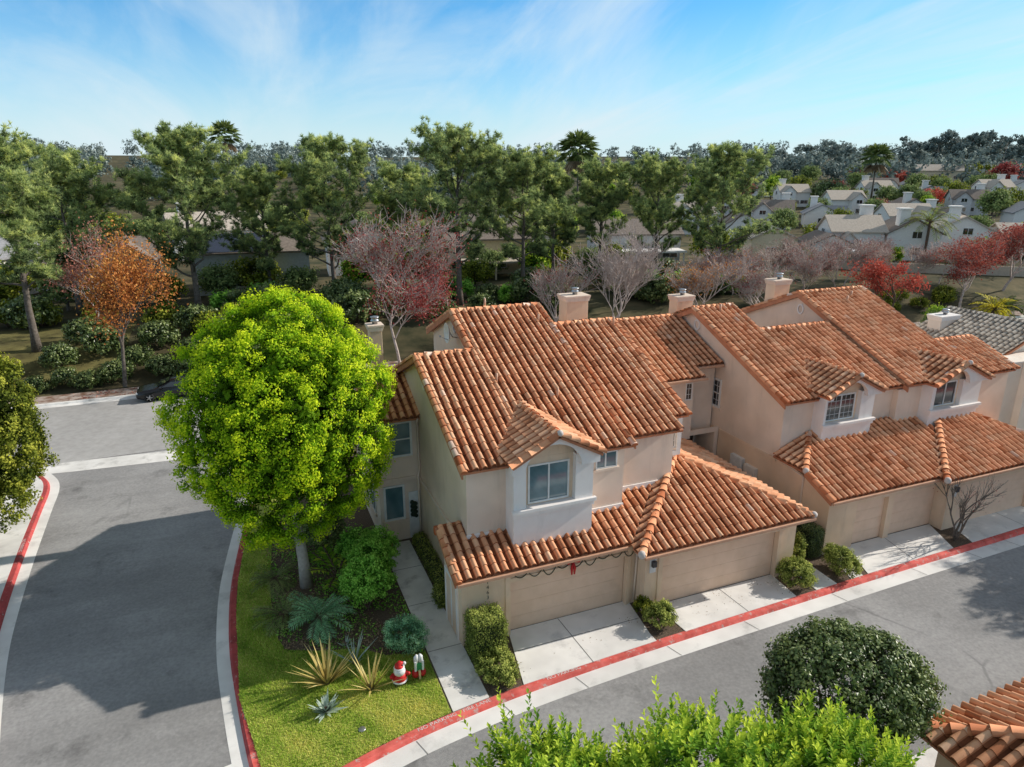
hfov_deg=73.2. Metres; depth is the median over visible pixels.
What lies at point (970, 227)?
house
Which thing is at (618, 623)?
concrete joints
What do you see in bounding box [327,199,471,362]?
autumn tree
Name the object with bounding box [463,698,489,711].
kerb lettering
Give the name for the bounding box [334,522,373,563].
shrub
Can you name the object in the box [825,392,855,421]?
window
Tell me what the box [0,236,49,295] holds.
house
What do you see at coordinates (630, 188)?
garden tree
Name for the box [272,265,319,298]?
garden tree
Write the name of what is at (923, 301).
garden shrub
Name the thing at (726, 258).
bare tree
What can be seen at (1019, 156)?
eucalyptus tree
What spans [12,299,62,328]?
garden shrub
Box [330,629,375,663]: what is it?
flax plant
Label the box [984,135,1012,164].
eucalyptus tree
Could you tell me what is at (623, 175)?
garden tree
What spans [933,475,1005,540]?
pruned tree
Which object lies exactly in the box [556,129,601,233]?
fan palm
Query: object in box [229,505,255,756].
red kerb
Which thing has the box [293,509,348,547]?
shrub
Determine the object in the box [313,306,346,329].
garden shrub
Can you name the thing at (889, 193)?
garden tree
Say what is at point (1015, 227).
autumn tree
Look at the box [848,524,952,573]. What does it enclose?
driveway
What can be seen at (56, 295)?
garden tree
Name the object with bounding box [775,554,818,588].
shrub
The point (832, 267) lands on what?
bare tree
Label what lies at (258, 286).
garden shrub
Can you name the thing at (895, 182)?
house
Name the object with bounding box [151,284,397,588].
lime green tree
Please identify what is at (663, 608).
shrub
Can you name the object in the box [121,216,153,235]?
garden tree
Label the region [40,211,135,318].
autumn tree
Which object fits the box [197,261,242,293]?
garden tree
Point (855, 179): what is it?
garden tree
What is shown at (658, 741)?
leafy shrub
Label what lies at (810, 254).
bare tree
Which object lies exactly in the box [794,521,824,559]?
clipped hedge
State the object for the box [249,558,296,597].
cycad
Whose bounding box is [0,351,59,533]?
olive green tree
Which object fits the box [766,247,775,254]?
window
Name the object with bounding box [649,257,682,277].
garden shrub
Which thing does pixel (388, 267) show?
garden tree
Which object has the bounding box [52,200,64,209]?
garden tree
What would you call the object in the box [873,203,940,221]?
house
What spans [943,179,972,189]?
garden tree
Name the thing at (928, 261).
bare tree
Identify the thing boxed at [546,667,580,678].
kerb lettering
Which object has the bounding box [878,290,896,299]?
garden shrub
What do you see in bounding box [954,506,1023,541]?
driveway
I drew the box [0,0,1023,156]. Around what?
sky
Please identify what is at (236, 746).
gutter
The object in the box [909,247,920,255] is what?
window
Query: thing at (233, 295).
garden shrub
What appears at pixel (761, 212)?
window
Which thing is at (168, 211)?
garden tree
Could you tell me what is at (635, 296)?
garden shrub
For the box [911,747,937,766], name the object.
gutter
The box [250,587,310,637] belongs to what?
cycad
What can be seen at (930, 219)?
feather palm
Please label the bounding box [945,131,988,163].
eucalyptus tree
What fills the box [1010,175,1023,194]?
house
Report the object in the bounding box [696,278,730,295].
garden shrub
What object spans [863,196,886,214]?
garden tree
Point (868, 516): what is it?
garage door
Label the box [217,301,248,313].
garden shrub
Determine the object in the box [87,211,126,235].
garden tree
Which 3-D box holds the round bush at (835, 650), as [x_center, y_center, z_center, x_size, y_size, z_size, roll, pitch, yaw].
[8.413,8.620,17.830,4.787,4.971,3.953,-7,19,-21]
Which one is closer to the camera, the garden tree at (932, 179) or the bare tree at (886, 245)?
the bare tree at (886, 245)
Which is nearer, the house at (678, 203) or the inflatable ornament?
the inflatable ornament
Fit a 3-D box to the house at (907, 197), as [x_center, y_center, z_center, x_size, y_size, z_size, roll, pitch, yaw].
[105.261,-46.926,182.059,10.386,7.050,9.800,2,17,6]
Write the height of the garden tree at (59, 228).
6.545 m
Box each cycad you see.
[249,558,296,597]
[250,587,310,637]
[287,591,356,643]
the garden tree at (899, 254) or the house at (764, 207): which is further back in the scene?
the house at (764, 207)
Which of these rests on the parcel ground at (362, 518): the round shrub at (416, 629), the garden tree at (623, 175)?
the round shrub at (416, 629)
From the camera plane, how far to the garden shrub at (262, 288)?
68.95 m
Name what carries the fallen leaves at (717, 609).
on the parcel ground at (362, 518)
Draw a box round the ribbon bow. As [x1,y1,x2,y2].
[567,561,579,574]
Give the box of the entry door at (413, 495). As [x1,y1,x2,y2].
[408,490,419,536]
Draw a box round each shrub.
[0,292,62,328]
[0,298,17,326]
[2,359,24,380]
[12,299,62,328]
[20,374,52,392]
[36,341,80,369]
[47,366,84,386]
[60,315,110,343]
[71,368,107,389]
[77,325,129,354]
[79,302,124,324]
[97,358,136,382]
[117,344,154,365]
[133,319,180,346]
[139,300,184,330]
[142,353,179,375]
[171,302,217,331]
[171,358,194,374]
[175,335,206,357]
[192,310,225,335]
[209,289,236,309]
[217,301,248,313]
[219,287,251,307]
[246,279,295,307]
[246,307,290,320]
[247,280,284,299]
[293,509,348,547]
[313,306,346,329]
[319,275,367,297]
[319,283,352,302]
[323,280,361,300]
[330,287,383,323]
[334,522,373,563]
[335,524,400,608]
[364,282,413,314]
[381,613,430,655]
[415,293,456,317]
[421,276,456,296]
[447,275,474,296]
[450,686,657,766]
[465,291,497,306]
[473,644,520,687]
[474,283,498,299]
[497,282,521,303]
[505,275,542,302]
[507,264,542,292]
[541,283,577,310]
[580,262,607,286]
[584,674,823,766]
[616,270,652,297]
[632,594,652,616]
[634,272,676,302]
[635,285,656,299]
[642,598,678,629]
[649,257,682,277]
[662,271,680,290]
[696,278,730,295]
[721,267,746,292]
[724,685,928,766]
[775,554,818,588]
[793,531,808,558]
[821,542,864,578]
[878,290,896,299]
[885,299,901,310]
[895,289,910,300]
[909,297,929,308]
[930,291,956,302]
[931,285,957,298]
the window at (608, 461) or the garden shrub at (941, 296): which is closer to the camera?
the window at (608, 461)
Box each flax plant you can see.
[289,632,355,688]
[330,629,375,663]
[337,648,406,695]
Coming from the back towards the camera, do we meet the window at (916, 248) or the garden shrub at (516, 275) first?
the window at (916, 248)
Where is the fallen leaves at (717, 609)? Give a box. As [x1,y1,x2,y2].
[496,558,839,688]
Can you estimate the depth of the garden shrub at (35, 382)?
51.04 m
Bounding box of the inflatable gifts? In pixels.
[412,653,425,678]
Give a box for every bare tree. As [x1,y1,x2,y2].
[527,252,604,321]
[555,215,671,317]
[597,264,648,310]
[660,249,762,305]
[672,247,727,292]
[709,248,741,294]
[710,251,797,304]
[728,242,788,288]
[757,240,815,277]
[768,232,826,278]
[781,247,836,289]
[789,241,851,289]
[810,241,850,286]
[812,233,855,279]
[840,237,880,286]
[849,236,893,266]
[858,237,898,285]
[868,233,895,276]
[900,239,957,276]
[931,237,985,283]
[948,237,1003,280]
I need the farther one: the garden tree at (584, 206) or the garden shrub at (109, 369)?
the garden tree at (584, 206)
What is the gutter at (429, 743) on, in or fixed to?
on the road
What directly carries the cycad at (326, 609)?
on the parcel ground at (362, 518)
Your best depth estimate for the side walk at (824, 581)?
27.89 m
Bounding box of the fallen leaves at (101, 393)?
[69,388,136,399]
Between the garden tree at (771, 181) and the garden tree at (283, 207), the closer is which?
the garden tree at (283, 207)
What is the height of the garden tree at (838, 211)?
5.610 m
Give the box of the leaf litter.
[264,528,418,654]
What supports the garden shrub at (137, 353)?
on the terrain at (412, 337)
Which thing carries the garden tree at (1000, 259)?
on the terrain at (412, 337)
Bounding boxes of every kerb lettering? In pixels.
[417,714,456,730]
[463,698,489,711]
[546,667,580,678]
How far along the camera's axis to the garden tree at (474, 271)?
83.91 m
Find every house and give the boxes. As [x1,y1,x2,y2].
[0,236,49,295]
[42,235,162,300]
[162,203,267,260]
[194,231,310,295]
[321,219,384,275]
[429,214,531,280]
[464,209,555,241]
[585,219,686,262]
[672,194,717,234]
[715,196,737,218]
[717,213,766,237]
[742,225,801,259]
[750,193,794,229]
[752,181,772,196]
[773,179,811,206]
[797,229,854,260]
[800,196,847,226]
[815,204,888,256]
[820,190,867,214]
[854,175,894,201]
[869,178,899,190]
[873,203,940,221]
[884,208,946,260]
[890,192,922,202]
[897,180,930,190]
[915,164,964,182]
[919,180,948,202]
[920,677,1023,766]
[925,199,966,219]
[931,205,999,250]
[943,183,993,215]
[970,174,1016,194]
[990,222,1023,255]
[999,201,1023,222]
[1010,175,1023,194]
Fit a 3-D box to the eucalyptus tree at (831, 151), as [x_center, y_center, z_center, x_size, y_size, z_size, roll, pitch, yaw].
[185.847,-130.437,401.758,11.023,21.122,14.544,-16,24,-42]
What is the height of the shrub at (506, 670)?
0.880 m
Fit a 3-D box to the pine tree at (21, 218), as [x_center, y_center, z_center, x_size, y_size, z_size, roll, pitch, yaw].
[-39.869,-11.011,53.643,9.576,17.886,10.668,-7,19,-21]
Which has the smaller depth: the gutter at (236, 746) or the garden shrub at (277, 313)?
the gutter at (236, 746)
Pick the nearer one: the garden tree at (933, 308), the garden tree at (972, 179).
the garden tree at (933, 308)
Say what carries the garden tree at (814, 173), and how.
on the terrain at (412, 337)
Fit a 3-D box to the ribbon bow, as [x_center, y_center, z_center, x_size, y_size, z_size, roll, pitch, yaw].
[2.215,6.563,24.845,0.627,0.720,0.163,-7,19,-21]
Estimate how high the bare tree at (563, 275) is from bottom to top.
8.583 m
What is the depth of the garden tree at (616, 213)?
153.69 m
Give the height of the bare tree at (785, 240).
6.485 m
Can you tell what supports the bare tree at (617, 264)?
on the terrain at (412, 337)
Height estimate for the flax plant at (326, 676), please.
1.572 m
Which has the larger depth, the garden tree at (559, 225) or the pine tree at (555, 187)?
the garden tree at (559, 225)
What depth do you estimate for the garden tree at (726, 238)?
99.80 m
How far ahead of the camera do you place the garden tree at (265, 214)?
139.87 m
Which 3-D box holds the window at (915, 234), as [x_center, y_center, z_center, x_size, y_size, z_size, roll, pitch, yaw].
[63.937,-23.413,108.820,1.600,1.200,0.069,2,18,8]
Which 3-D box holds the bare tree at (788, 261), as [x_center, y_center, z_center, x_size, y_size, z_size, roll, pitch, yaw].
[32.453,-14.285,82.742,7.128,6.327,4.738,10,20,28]
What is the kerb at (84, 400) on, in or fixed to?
on the street
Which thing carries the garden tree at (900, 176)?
on the terrain at (412, 337)
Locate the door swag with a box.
[410,500,417,516]
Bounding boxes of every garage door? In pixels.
[511,557,623,629]
[660,532,774,600]
[851,497,884,543]
[888,486,935,533]
[954,471,1023,522]
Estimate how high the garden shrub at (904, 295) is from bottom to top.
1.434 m
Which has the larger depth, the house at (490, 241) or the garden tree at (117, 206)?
the garden tree at (117, 206)
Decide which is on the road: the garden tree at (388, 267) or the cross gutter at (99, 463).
the cross gutter at (99, 463)
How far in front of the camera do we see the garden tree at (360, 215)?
155.62 m
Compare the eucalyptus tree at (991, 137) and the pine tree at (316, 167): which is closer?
the pine tree at (316, 167)
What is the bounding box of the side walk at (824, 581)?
[792,556,836,589]
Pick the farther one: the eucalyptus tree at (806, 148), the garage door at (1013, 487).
the eucalyptus tree at (806, 148)
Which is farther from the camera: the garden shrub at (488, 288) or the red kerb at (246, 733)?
the garden shrub at (488, 288)
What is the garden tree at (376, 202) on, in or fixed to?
on the terrain at (412, 337)
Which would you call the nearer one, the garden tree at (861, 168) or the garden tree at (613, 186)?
the garden tree at (613, 186)
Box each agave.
[307,689,346,722]
[338,637,352,647]
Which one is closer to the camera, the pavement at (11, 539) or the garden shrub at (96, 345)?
the pavement at (11, 539)
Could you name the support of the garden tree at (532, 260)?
on the terrain at (412, 337)
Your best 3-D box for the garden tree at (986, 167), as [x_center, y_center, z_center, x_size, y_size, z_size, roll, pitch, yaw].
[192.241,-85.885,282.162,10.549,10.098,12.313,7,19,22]
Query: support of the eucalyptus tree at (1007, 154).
on the terrain at (412, 337)
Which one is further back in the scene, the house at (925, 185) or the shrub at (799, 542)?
the house at (925, 185)
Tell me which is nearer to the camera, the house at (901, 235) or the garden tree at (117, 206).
the house at (901, 235)
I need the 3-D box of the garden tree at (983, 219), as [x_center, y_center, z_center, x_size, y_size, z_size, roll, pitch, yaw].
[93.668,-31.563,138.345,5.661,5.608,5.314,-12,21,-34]
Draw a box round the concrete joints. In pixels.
[395,512,1022,753]
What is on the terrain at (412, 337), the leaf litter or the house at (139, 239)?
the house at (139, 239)
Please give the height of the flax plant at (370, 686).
1.382 m
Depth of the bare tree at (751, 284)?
71.36 m
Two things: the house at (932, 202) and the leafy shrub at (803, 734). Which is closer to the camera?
the leafy shrub at (803, 734)
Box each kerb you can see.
[0,476,49,629]
[11,315,1023,407]
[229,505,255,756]
[247,527,1023,766]
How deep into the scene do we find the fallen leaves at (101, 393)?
51.06 m
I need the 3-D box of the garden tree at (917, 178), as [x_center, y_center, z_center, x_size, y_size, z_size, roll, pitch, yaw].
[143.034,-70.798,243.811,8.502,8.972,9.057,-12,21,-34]
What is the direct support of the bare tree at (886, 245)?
on the terrain at (412, 337)
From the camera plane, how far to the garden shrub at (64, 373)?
51.93 m
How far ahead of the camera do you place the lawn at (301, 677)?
21.76 m
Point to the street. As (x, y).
(98, 430)
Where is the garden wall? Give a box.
[669,260,1023,276]
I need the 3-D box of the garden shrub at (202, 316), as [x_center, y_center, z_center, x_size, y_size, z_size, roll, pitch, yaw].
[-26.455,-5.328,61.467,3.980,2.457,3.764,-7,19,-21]
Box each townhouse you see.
[354,287,817,645]
[667,273,1023,553]
[917,306,1023,429]
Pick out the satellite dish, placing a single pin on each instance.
(447, 333)
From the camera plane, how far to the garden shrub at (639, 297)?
76.11 m
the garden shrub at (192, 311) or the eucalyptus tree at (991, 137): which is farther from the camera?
the eucalyptus tree at (991, 137)
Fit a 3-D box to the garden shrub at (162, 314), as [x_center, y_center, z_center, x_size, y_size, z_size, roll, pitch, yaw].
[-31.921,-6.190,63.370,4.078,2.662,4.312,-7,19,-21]
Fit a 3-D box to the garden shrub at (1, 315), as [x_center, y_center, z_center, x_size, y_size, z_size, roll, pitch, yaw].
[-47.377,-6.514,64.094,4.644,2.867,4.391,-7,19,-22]
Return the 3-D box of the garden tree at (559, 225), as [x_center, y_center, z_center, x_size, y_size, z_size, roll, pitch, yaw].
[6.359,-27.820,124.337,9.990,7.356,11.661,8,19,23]
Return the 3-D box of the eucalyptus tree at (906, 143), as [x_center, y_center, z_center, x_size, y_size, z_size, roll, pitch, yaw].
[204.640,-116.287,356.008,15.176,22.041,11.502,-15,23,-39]
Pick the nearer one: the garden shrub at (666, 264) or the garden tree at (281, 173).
the garden shrub at (666, 264)
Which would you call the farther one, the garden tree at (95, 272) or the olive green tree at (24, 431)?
the garden tree at (95, 272)
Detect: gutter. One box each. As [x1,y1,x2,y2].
[0,473,59,732]
[33,317,1023,408]
[41,450,215,473]
[216,523,246,763]
[225,534,1023,766]
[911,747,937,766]
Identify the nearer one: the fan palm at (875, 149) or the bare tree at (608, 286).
the bare tree at (608, 286)
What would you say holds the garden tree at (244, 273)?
on the terrain at (412, 337)
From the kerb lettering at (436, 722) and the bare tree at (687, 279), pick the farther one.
the bare tree at (687, 279)
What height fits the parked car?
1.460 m
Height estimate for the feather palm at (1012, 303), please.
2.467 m
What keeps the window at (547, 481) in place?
in the townhouse at (533, 438)
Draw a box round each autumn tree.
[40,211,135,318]
[63,216,188,386]
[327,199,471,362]
[839,255,931,306]
[926,230,1010,306]
[976,222,1023,266]
[990,225,1023,290]
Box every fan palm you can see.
[207,119,243,192]
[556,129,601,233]
[857,143,895,197]
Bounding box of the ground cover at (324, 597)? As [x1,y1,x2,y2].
[265,526,424,652]
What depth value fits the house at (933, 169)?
273.98 m
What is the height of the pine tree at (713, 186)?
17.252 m
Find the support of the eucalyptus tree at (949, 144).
on the terrain at (412, 337)
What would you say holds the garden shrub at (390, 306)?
on the terrain at (412, 337)
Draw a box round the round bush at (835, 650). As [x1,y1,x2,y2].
[755,615,951,758]
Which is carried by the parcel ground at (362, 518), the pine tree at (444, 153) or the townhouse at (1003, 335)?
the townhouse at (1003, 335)
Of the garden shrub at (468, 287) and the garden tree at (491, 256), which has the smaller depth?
the garden shrub at (468, 287)
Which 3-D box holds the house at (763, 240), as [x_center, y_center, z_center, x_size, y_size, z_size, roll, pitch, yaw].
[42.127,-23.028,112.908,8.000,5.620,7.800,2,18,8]
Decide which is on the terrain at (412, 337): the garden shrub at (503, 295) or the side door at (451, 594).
the garden shrub at (503, 295)
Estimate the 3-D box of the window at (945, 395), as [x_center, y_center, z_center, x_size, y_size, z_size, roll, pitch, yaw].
[21.271,0.483,33.938,1.520,1.220,0.049,-7,19,-21]
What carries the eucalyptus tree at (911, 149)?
on the terrain at (412, 337)
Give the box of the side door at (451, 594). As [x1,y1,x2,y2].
[444,565,458,639]
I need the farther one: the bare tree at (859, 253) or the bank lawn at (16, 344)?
the bare tree at (859, 253)
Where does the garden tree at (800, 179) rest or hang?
on the terrain at (412, 337)
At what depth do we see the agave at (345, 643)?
24.11 m
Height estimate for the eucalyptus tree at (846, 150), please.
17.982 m
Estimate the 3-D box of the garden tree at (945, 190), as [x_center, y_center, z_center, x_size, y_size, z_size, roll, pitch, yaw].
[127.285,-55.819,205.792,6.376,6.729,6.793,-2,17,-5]
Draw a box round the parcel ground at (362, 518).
[236,436,1021,766]
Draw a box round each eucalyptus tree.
[770,150,781,159]
[781,150,789,158]
[799,143,818,159]
[821,140,842,177]
[835,145,856,177]
[895,135,922,163]
[899,141,927,162]
[899,142,922,171]
[923,132,955,158]
[940,129,980,157]
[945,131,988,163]
[966,129,998,159]
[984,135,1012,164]
[989,137,1019,163]
[1008,134,1023,161]
[1015,145,1023,158]
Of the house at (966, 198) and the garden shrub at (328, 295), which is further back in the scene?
the house at (966, 198)
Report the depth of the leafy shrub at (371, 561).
25.61 m
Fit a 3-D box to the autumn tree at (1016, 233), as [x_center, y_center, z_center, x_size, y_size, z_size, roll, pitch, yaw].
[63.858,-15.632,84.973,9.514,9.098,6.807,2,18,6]
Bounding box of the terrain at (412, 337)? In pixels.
[0,155,1023,459]
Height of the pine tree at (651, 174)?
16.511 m
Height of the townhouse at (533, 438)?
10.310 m
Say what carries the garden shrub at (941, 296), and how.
on the terrain at (412, 337)
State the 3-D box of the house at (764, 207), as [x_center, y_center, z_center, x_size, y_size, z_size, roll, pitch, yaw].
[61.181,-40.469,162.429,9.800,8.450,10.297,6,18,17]
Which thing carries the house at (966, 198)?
on the terrain at (412, 337)
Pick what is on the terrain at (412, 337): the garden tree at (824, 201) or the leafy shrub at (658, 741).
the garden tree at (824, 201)
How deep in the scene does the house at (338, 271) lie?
94.53 m
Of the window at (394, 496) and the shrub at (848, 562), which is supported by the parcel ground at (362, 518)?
the shrub at (848, 562)
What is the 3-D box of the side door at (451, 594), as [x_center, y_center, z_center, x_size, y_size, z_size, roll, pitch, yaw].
[-2.159,7.826,24.737,0.068,2.230,1.390,-7,19,-21]
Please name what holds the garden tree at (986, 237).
on the terrain at (412, 337)
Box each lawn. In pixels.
[0,322,136,389]
[236,497,450,766]
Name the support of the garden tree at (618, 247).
on the terrain at (412, 337)
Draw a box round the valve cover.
[358,726,365,732]
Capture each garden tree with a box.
[0,259,44,301]
[35,270,89,310]
[44,221,93,237]
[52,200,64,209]
[82,257,130,296]
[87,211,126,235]
[112,195,138,213]
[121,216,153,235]
[122,186,152,200]
[138,272,189,304]
[143,203,176,227]
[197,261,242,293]
[222,255,283,289]
[264,210,289,223]
[265,201,304,220]
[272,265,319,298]
[273,170,287,179]
[273,207,309,221]
[338,253,374,284]
[346,210,370,221]
[355,245,410,284]
[371,193,380,206]
[403,220,430,245]
[404,253,454,283]
[454,203,466,219]
[454,259,494,287]
[475,247,508,277]
[518,240,555,270]
[519,238,571,271]
[544,212,577,238]
[574,203,591,225]
[575,245,605,270]
[597,240,635,258]
[604,183,616,189]
[604,209,624,218]
[614,168,631,184]
[614,186,639,201]
[630,199,656,210]
[684,174,700,193]
[687,226,733,260]
[736,183,757,194]
[764,174,782,199]
[768,204,800,228]
[772,168,792,183]
[790,175,811,187]
[799,162,821,182]
[801,221,817,234]
[806,197,831,207]
[810,177,847,198]
[826,206,853,214]
[829,184,850,189]
[844,164,863,174]
[846,171,869,188]
[852,188,869,197]
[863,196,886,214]
[874,185,899,201]
[883,170,906,182]
[891,246,903,261]
[897,180,922,198]
[904,171,929,186]
[912,187,936,199]
[917,310,938,323]
[919,193,933,202]
[920,302,945,319]
[922,174,952,184]
[923,186,947,203]
[930,174,951,186]
[932,185,947,203]
[939,248,949,264]
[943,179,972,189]
[965,174,982,187]
[967,236,999,259]
[968,213,994,226]
[969,162,995,175]
[975,171,996,181]
[975,186,1014,221]
[984,249,1015,265]
[987,159,1023,178]
[994,185,1023,214]
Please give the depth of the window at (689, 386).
34.02 m
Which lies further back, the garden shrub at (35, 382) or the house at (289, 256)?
the house at (289, 256)
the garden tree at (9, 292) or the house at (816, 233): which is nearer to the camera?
the garden tree at (9, 292)
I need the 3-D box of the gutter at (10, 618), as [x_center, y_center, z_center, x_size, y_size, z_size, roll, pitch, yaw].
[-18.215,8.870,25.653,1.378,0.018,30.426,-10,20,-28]
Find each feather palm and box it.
[414,275,462,296]
[899,207,961,258]
[968,292,1018,317]
[987,295,1023,316]
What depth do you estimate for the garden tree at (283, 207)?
150.38 m
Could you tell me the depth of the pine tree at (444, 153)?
70.02 m
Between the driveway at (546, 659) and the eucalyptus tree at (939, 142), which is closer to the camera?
the driveway at (546, 659)
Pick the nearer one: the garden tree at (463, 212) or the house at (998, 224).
the house at (998, 224)
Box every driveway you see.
[509,602,655,684]
[669,574,795,630]
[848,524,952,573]
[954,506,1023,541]
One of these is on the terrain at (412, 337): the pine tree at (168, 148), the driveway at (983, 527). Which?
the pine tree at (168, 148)
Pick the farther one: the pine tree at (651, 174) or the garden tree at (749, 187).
the garden tree at (749, 187)
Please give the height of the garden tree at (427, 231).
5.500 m
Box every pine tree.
[0,120,69,352]
[22,140,137,316]
[111,119,253,305]
[210,160,305,282]
[265,131,397,280]
[366,155,441,292]
[392,115,516,305]
[482,142,576,297]
[515,161,580,271]
[572,152,636,282]
[611,147,696,268]
[673,139,790,292]
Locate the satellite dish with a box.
[439,323,457,342]
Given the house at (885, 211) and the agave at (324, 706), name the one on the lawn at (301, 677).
the agave at (324, 706)
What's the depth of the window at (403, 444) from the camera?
29.61 m
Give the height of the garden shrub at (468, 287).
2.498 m
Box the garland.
[515,551,633,577]
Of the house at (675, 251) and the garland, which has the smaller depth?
the garland
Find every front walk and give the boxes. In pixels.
[391,540,488,711]
[838,560,862,578]
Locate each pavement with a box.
[0,476,42,597]
[9,311,1022,403]
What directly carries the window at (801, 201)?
in the house at (800, 195)
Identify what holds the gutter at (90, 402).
on the street
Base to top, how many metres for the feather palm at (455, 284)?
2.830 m
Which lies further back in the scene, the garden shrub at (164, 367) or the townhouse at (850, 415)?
the garden shrub at (164, 367)
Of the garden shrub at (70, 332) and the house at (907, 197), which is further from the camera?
the house at (907, 197)
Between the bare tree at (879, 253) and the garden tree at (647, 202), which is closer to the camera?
the bare tree at (879, 253)
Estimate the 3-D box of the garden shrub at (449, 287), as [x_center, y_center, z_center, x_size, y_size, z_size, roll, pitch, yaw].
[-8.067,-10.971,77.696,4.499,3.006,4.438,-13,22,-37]
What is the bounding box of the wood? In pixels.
[4,135,1023,200]
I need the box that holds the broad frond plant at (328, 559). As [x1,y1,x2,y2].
[307,544,348,590]
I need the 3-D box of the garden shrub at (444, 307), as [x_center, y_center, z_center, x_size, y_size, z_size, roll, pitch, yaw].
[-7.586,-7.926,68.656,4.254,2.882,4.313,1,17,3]
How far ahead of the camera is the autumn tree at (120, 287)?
50.65 m
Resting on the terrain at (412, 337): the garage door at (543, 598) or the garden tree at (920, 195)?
the garden tree at (920, 195)
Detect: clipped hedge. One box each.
[411,531,444,593]
[429,584,445,608]
[463,601,509,664]
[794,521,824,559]
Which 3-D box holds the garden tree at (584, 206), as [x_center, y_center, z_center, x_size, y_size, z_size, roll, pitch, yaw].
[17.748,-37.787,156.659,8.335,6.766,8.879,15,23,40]
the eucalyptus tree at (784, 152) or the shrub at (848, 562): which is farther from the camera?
the eucalyptus tree at (784, 152)
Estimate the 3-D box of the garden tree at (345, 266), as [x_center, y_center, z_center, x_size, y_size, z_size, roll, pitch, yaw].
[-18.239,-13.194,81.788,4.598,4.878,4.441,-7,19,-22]
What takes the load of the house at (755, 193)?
on the terrain at (412, 337)
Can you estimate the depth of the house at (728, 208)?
172.05 m
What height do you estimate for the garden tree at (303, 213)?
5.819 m
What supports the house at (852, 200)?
on the terrain at (412, 337)
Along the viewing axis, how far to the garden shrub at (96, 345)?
56.28 m
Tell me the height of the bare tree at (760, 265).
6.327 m
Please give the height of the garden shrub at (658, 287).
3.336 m
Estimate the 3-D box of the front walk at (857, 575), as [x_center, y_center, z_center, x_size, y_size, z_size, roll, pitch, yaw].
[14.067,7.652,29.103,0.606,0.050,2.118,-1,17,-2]
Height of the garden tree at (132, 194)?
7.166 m
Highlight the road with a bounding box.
[0,448,1023,766]
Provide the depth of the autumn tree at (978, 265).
78.06 m
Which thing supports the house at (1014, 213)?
on the terrain at (412, 337)
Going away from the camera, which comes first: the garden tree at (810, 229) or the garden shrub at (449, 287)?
the garden shrub at (449, 287)
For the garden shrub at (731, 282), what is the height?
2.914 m
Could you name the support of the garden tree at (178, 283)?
on the terrain at (412, 337)
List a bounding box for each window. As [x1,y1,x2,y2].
[370,487,376,515]
[383,484,407,524]
[387,421,414,460]
[527,458,569,503]
[593,450,618,472]
[662,253,677,257]
[673,433,675,449]
[684,382,692,400]
[712,377,721,410]
[759,210,766,214]
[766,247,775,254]
[800,200,807,203]
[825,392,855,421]
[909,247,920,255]
[911,231,923,238]
[933,380,957,406]
[962,228,973,234]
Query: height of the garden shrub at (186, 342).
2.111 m
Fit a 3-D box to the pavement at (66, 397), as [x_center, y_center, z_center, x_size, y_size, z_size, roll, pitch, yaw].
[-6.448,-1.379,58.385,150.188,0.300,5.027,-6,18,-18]
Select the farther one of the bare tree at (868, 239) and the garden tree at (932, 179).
the garden tree at (932, 179)
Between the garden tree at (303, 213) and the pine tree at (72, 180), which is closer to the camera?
the pine tree at (72, 180)
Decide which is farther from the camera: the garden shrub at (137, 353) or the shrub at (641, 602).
the garden shrub at (137, 353)
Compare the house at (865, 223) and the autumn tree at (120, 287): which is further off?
the house at (865, 223)
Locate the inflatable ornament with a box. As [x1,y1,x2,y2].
[390,661,409,686]
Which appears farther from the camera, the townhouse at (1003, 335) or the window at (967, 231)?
the window at (967, 231)
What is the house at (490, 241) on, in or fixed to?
on the terrain at (412, 337)
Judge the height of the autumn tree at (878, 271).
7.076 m
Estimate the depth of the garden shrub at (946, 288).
82.39 m
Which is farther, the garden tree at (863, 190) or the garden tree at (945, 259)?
the garden tree at (863, 190)
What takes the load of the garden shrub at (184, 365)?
on the terrain at (412, 337)
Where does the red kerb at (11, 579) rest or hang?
on the road
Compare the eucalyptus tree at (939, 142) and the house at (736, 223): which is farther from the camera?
the eucalyptus tree at (939, 142)
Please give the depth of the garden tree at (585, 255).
95.26 m
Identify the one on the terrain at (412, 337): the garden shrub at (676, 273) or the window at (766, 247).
the garden shrub at (676, 273)
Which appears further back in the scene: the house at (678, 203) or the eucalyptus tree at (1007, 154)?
the eucalyptus tree at (1007, 154)
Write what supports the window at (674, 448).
in the townhouse at (533, 438)
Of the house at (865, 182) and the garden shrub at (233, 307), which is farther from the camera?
the house at (865, 182)
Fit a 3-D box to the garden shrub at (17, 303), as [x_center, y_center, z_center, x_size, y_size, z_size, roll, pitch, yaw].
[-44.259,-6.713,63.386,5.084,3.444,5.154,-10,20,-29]
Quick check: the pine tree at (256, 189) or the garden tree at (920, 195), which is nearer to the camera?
the pine tree at (256, 189)
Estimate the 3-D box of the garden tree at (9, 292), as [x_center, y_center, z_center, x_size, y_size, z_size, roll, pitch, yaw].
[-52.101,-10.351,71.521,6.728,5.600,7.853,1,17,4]
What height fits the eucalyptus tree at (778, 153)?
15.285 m
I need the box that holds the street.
[5,318,1023,467]
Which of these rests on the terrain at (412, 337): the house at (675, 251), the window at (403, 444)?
the house at (675, 251)
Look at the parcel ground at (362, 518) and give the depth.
26.34 m
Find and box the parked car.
[136,375,197,401]
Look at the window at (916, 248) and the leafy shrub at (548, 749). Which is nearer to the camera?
the leafy shrub at (548, 749)

